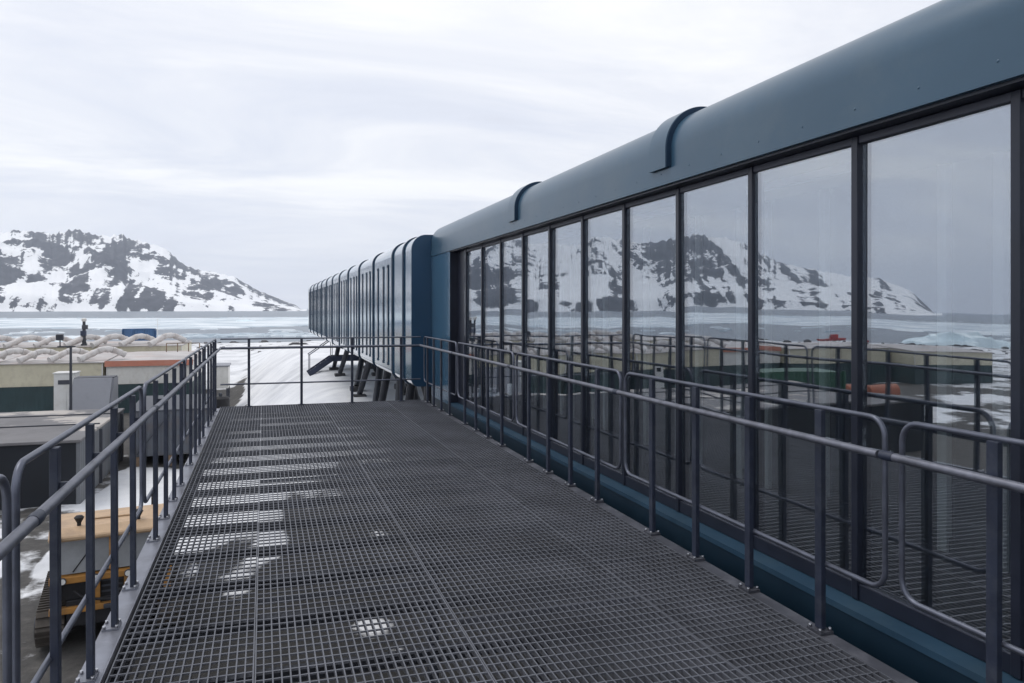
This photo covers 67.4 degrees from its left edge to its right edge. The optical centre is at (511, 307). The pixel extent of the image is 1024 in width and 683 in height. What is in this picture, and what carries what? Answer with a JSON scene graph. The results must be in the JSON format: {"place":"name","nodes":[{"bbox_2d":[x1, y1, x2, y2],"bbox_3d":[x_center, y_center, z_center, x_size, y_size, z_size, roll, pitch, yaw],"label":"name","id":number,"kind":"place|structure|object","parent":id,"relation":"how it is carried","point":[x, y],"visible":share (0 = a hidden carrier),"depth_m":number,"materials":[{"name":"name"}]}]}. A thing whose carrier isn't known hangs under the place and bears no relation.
{"place":"outdoors","nodes":[
{"label":"outdoors","id":0,"kind":"place"},
{"bbox_2d":[0,229,306,311],"bbox_3d":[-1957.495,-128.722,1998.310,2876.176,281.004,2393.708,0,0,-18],"label":"hills","id":1,"kind":"structure","parent":0,"point":[75,270],"depth_m":2091.61,"materials":[{"name":"white snow"}]},
{"bbox_2d":[0,309,324,342],"bbox_3d":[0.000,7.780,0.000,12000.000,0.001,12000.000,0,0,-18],"label":"sea","id":2,"kind":"structure","parent":0,"point":[144,314],"depth_m":628.99,"materials":[{"name":"grey liquid"}]},
{"bbox_2d":[0,316,317,341],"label":"brash ice","id":3,"kind":"structure","parent":2,"relation":"on","point":[132,323],"depth_m":344.85,"materials":[{"name":"white ice"}]},
{"bbox_2d":[0,340,666,682],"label":"ground","id":4,"kind":"structure","parent":0,"point":[273,365],"depth_m":19.59,"materials":[{"name":"white snow"}]},
{"bbox_2d":[0,354,21,361],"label":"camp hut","id":5,"kind":"object","parent":4,"relation":"on","point":[9,357],"depth_m":52.32,"materials":[{"name":"white fabric"}]},
{"bbox_2d":[0,348,37,358],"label":"roof duct","id":6,"kind":"object","parent":5,"relation":"on","point":[10,351],"visible":0.79,"depth_m":49.31,"materials":[{"name":"white fabric"}]},
{"bbox_2d":[0,342,80,351],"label":"camp hut","id":7,"kind":"object","parent":4,"relation":"on","point":[30,347],"visible":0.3,"depth_m":61.12,"materials":[{"name":"beige fabric"}]},
{"bbox_2d":[0,335,17,344],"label":"roof duct","id":8,"kind":"object","parent":7,"relation":"on","point":[5,338],"visible":0.67,"depth_m":61.24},
{"bbox_2d":[3,335,48,348],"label":"roof duct","id":9,"kind":"object","parent":7,"relation":"on","point":[19,340],"visible":0.84,"depth_m":60.91,"materials":[{"name":"white fabric"}]},
{"bbox_2d":[33,336,72,347],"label":"roof duct","id":10,"kind":"object","parent":7,"relation":"on","point":[46,341],"visible":0.61,"depth_m":61.27,"materials":[{"name":"white fabric"}]},
{"bbox_2d":[0,408,124,509],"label":"flat roofed shed","id":11,"kind":"structure","parent":4,"relation":"on","point":[22,434],"depth_m":26.66,"materials":[{"name":"metal"}]},
{"bbox_2d":[0,352,128,412],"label":"camp hut","id":12,"kind":"object","parent":4,"relation":"on","point":[27,386],"visible":0.47,"depth_m":48.73,"materials":[{"name":"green metal"}]},
{"bbox_2d":[16,348,60,362],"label":"roof duct","id":13,"kind":"object","parent":12,"relation":"on","point":[28,356],"visible":0.91,"depth_m":49.35,"materials":[{"name":"white fabric"}]},
{"bbox_2d":[47,347,88,362],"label":"roof duct","id":14,"kind":"object","parent":12,"relation":"on","point":[57,356],"visible":0.75,"depth_m":49.94,"materials":[{"name":"white fabric"}]},
{"bbox_2d":[77,346,126,361],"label":"roof duct","id":15,"kind":"object","parent":12,"relation":"on","point":[96,351],"visible":1,"depth_m":50.76,"materials":[{"name":"white fabric"}]},
{"bbox_2d":[56,334,75,409],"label":"floodlight pole","id":16,"kind":"object","parent":4,"relation":"on","point":[59,337],"visible":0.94,"depth_m":40.54,"materials":[{"name":"metal"}]},
{"bbox_2d":[52,371,80,410],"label":"white cabin","id":17,"kind":"object","parent":4,"relation":"on","point":[61,390],"visible":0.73,"depth_m":43.82,"materials":[{"name":"metal"}]},
{"bbox_2d":[54,390,65,410],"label":"door","id":18,"kind":"structure","parent":17,"relation":"in","point":[59,395],"depth_m":43.77,"materials":[{"name":"white metal"}]},
{"bbox_2d":[58,380,68,384],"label":"window","id":19,"kind":"structure","parent":17,"relation":"in","point":[59,381],"depth_m":43.83,"materials":[{"name":"glass"}]},
{"bbox_2d":[72,375,117,409],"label":"small box-shaped cabin","id":20,"kind":"object","parent":4,"relation":"on","point":[94,392],"visible":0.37,"depth_m":41.99,"materials":[{"name":"metal"}]},
{"bbox_2d":[34,494,184,647],"bbox_3d":[-8.692,5.404,16.730,2.707,2.507,3.225,0,0,-27],"label":"tracked vehicle","id":21,"kind":"object","parent":4,"relation":"on","point":[73,559],"visible":0.35,"depth_m":15.38,"materials":[{"name":"metal"}]},
{"bbox_2d":[72,340,191,351],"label":"camp hut","id":22,"kind":"object","parent":4,"relation":"on","point":[134,346],"visible":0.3,"depth_m":63.45,"materials":[{"name":"beige fabric"}]},
{"bbox_2d":[80,318,87,345],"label":"vent mast","id":23,"kind":"object","parent":22,"relation":"on","point":[83,333],"visible":1,"depth_m":62.22,"materials":[{"name":"metal"}]},
{"bbox_2d":[63,334,107,347],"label":"roof duct","id":24,"kind":"object","parent":22,"relation":"on","point":[80,339],"visible":0.81,"depth_m":62.03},
{"bbox_2d":[90,333,131,347],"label":"roof duct","id":25,"kind":"object","parent":22,"relation":"on","point":[98,342],"visible":0.87,"depth_m":62.64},
{"bbox_2d":[118,333,154,345],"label":"roof duct","id":26,"kind":"object","parent":22,"relation":"on","point":[128,340],"visible":0.88,"depth_m":63.70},
{"bbox_2d":[147,333,186,346],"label":"roof duct","id":27,"kind":"object","parent":22,"relation":"on","point":[158,339],"visible":0.99,"depth_m":64.39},
{"bbox_2d":[122,328,155,340],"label":"blue container","id":28,"kind":"object","parent":4,"relation":"on","point":[134,331],"visible":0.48,"depth_m":123.86,"materials":[{"name":"blue metal"}]},
{"bbox_2d":[135,330,143,340],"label":"door","id":29,"kind":"structure","parent":28,"relation":"in","point":[136,331],"depth_m":123.52,"materials":[{"name":"blue metal"}]},
{"bbox_2d":[144,330,152,340],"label":"door","id":30,"kind":"structure","parent":28,"relation":"in","point":[150,332],"depth_m":124.79,"materials":[{"name":"blue metal"}]},
{"bbox_2d":[104,343,206,412],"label":"camp hut","id":31,"kind":"object","parent":4,"relation":"on","point":[131,370],"visible":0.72,"depth_m":50.74,"materials":[{"name":"white metal"}]},
{"bbox_2d":[136,394,206,465],"bbox_3d":[-15.725,5.689,35.978,3.380,2.620,6.125,0,0,-21],"label":"weathered container","id":32,"kind":"object","parent":4,"relation":"on","point":[149,430],"visible":0.16,"depth_m":33.16,"materials":[{"name":"metal"}]},
{"bbox_2d":[216,393,229,420],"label":"black tank","id":33,"kind":"object","parent":4,"relation":"on","point":[223,401],"visible":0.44,"depth_m":43.19,"materials":[{"name":"plastic"}]},
{"bbox_2d":[217,363,230,397],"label":"raised white box","id":34,"kind":"object","parent":4,"relation":"on","point":[223,373],"visible":0.36,"depth_m":47.53,"materials":[{"name":"metal"}]},
{"bbox_2d":[197,340,310,351],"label":"beach rocks","id":35,"kind":"object","parent":4,"relation":"on","point":[295,343],"visible":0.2,"depth_m":134.54,"materials":[{"name":"grey stone"}]},
{"bbox_2d":[307,341,358,375],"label":"gangway steps","id":36,"kind":"structure","parent":4,"relation":"on","point":[321,364],"depth_m":39.07,"materials":[{"name":"metal"}]},
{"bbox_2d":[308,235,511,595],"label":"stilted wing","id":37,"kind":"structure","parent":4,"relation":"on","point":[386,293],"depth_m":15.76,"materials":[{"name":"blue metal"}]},
{"bbox_2d":[309,292,309,328],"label":"slit window","id":38,"kind":"structure","parent":37,"relation":"in","point":[309,292],"depth_m":43.16,"materials":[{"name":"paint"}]},
{"bbox_2d":[314,290,314,330],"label":"slit window","id":39,"kind":"structure","parent":37,"relation":"in","point":[314,290],"depth_m":39.04,"materials":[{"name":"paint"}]},
{"bbox_2d":[315,290,315,331],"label":"slit window","id":40,"kind":"structure","parent":37,"relation":"in","point":[315,290],"depth_m":38.24,"materials":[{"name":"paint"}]},
{"bbox_2d":[316,290,316,331],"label":"slit window","id":41,"kind":"structure","parent":37,"relation":"in","point":[316,290],"depth_m":37.62,"materials":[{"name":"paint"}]},
{"bbox_2d":[319,289,319,333],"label":"slit window","id":42,"kind":"structure","parent":37,"relation":"in","point":[319,289],"depth_m":35.53,"materials":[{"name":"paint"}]},
{"bbox_2d":[320,288,320,333],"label":"slit window","id":43,"kind":"structure","parent":37,"relation":"in","point":[320,288],"depth_m":34.91,"materials":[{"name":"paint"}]},
{"bbox_2d":[322,288,322,334],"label":"slit window","id":44,"kind":"structure","parent":37,"relation":"in","point":[322,288],"depth_m":33.60,"materials":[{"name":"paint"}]},
{"bbox_2d":[327,286,327,336],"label":"slit window","id":45,"kind":"structure","parent":37,"relation":"in","point":[327,286],"depth_m":30.92,"materials":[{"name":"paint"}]},
{"bbox_2d":[329,285,329,336],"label":"slit window","id":46,"kind":"structure","parent":37,"relation":"in","point":[329,285],"depth_m":30.08,"materials":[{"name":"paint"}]},
{"bbox_2d":[330,285,330,336],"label":"slit window","id":47,"kind":"structure","parent":37,"relation":"in","point":[330,285],"depth_m":29.52,"materials":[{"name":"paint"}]},
{"bbox_2d":[333,284,333,339],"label":"slit window","id":48,"kind":"structure","parent":37,"relation":"in","point":[333,284],"depth_m":28.25,"materials":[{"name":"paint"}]},
{"bbox_2d":[335,283,335,340],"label":"slit window","id":49,"kind":"structure","parent":37,"relation":"in","point":[335,283],"depth_m":27.46,"materials":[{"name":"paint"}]},
{"bbox_2d":[337,282,337,341],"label":"slit window","id":50,"kind":"structure","parent":37,"relation":"in","point":[337,282],"depth_m":26.74,"materials":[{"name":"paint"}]},
{"bbox_2d":[341,281,341,343],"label":"slit window","id":51,"kind":"structure","parent":37,"relation":"in","point":[341,281],"depth_m":25.43,"materials":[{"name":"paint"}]},
{"bbox_2d":[343,280,343,344],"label":"slit window","id":52,"kind":"structure","parent":37,"relation":"in","point":[343,280],"depth_m":24.70,"materials":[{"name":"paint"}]},
{"bbox_2d":[345,280,345,344],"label":"slit window","id":53,"kind":"structure","parent":37,"relation":"in","point":[345,280],"depth_m":24.09,"materials":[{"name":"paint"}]},
{"bbox_2d":[350,278,350,344],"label":"slit window","id":54,"kind":"structure","parent":37,"relation":"in","point":[350,278],"depth_m":22.73,"materials":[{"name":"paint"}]},
{"bbox_2d":[353,277,353,348],"bbox_3d":[-4.526,0.145,21.993,0.037,2.070,0.160,0,0,-18],"label":"slit window","id":55,"kind":"structure","parent":37,"relation":"in","point":[353,277],"depth_m":21.94,"materials":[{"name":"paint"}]},
{"bbox_2d":[356,276,356,350],"bbox_3d":[-4.325,0.145,21.375,0.034,2.070,0.160,0,0,-18],"label":"slit window","id":56,"kind":"structure","parent":37,"relation":"in","point":[356,276],"depth_m":21.30,"materials":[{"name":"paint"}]},
{"bbox_2d":[362,274,362,352],"bbox_3d":[-3.901,0.145,20.062,0.034,2.070,0.160,0,0,-18],"label":"slit window","id":57,"kind":"structure","parent":37,"relation":"in","point":[362,274],"depth_m":19.98,"materials":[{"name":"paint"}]},
{"bbox_2d":[366,272,366,354],"bbox_3d":[-3.646,0.145,19.272,0.034,2.070,0.160,0,0,-18],"label":"slit window","id":58,"kind":"structure","parent":37,"relation":"in","point":[366,272],"depth_m":19.19,"materials":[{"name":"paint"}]},
{"bbox_2d":[369,271,369,356],"bbox_3d":[-3.447,0.145,18.653,0.037,2.070,0.160,0,0,-18],"label":"slit window","id":59,"kind":"structure","parent":37,"relation":"in","point":[369,271],"depth_m":18.61,"materials":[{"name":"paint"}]},
{"bbox_2d":[377,268,378,359],"bbox_3d":[-3.023,0.145,17.340,0.037,2.070,0.160,0,0,-18],"label":"slit window","id":60,"kind":"structure","parent":37,"relation":"in","point":[378,268],"depth_m":17.26,"materials":[{"name":"glass"}]},
{"bbox_2d":[382,266,383,362],"bbox_3d":[-2.768,0.145,16.550,0.037,2.070,0.160,0,0,-18],"label":"slit window","id":61,"kind":"structure","parent":37,"relation":"in","point":[383,266],"depth_m":16.47,"materials":[{"name":"glass"}]},
{"bbox_2d":[387,265,388,364],"bbox_3d":[-2.568,0.145,15.932,0.037,2.070,0.160,0,0,-18],"label":"slit window","id":62,"kind":"structure","parent":37,"relation":"in","point":[387,265],"depth_m":15.88,"materials":[{"name":"glass"}]},
{"bbox_2d":[0,0,940,308],"label":"sky","id":63,"kind":"structure","parent":0,"point":[280,148],"materials":[{"name":"white"}]},
{"bbox_2d":[431,0,1023,682],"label":"glazed building","id":64,"kind":"structure","parent":0,"point":[843,226],"depth_m":5.31,"materials":[{"name":"blue paint"}]},
{"bbox_2d":[75,400,917,682],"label":"walkway","id":65,"kind":"structure","parent":64,"relation":"attached to","point":[663,603],"depth_m":4.54,"materials":[{"name":"metal"}]},
{"bbox_2d":[0,474,45,682],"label":"guard rail","id":66,"kind":"object","parent":65,"relation":"on","point":[11,541],"visible":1,"depth_m":2.27,"materials":[{"name":"metal"}]},
{"bbox_2d":[11,386,157,682],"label":"guard rail","id":67,"kind":"object","parent":65,"relation":"on","point":[60,491],"visible":0.99,"depth_m":3.28,"materials":[{"name":"metal"}]},
{"bbox_2d":[143,359,194,542],"bbox_3d":[-2.706,1.036,6.120,0.128,1.118,2.639,0,0,-18],"label":"guard rail","id":68,"kind":"object","parent":65,"relation":"on","point":[180,386],"visible":0.94,"depth_m":5.80,"materials":[{"name":"metal"}]},
{"bbox_2d":[184,346,212,465],"bbox_3d":[-3.521,1.036,8.642,0.128,1.118,2.639,0,0,-18],"label":"guard rail","id":69,"kind":"object","parent":65,"relation":"on","point":[198,367],"visible":0.93,"depth_m":8.33,"materials":[{"name":"metal"}]},
{"bbox_2d":[204,338,221,427],"bbox_3d":[-4.297,1.036,11.044,0.128,1.118,2.389,0,0,-18],"label":"guard rail","id":70,"kind":"object","parent":65,"relation":"on","point":[211,400],"visible":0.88,"depth_m":10.78,"materials":[{"name":"metal"}]},
{"bbox_2d":[220,336,420,406],"bbox_3d":[-3.094,1.032,12.672,3.220,1.097,0.110,0,0,-18],"label":"end rail","id":71,"kind":"object","parent":65,"relation":"on","point":[301,347],"visible":0.97,"depth_m":12.61,"materials":[{"name":"metal"}]},
{"bbox_2d":[419,336,456,415],"bbox_3d":[-1.185,1.030,12.049,0.114,1.104,2.389,0,0,-18],"label":"guard rail","id":72,"kind":"object","parent":65,"relation":"on","point":[441,350],"visible":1,"depth_m":11.81,"materials":[{"name":"metal"}]},
{"bbox_2d":[451,342,514,446],"bbox_3d":[-0.409,1.030,9.647,0.114,1.104,2.639,0,0,-18],"label":"guard rail","id":73,"kind":"object","parent":65,"relation":"on","point":[501,364],"visible":1,"depth_m":9.36,"materials":[{"name":"metal"}]},
{"bbox_2d":[508,352,621,502],"bbox_3d":[0.407,1.030,7.125,0.114,1.104,2.639,0,0,-18],"label":"guard rail","id":74,"kind":"object","parent":65,"relation":"on","point":[571,381],"visible":1,"depth_m":6.82,"materials":[{"name":"metal"}]},
{"bbox_2d":[612,372,887,635],"bbox_3d":[1.219,1.030,4.603,0.114,1.104,2.639,0,0,-18],"label":"guard rail","id":75,"kind":"object","parent":65,"relation":"on","point":[820,440],"visible":1,"depth_m":4.29,"materials":[{"name":"metal"}]},
{"bbox_2d":[878,421,1023,682],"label":"guard rail","id":76,"kind":"object","parent":65,"relation":"on","point":[994,481],"visible":1,"depth_m":2.88,"materials":[{"name":"metal"}]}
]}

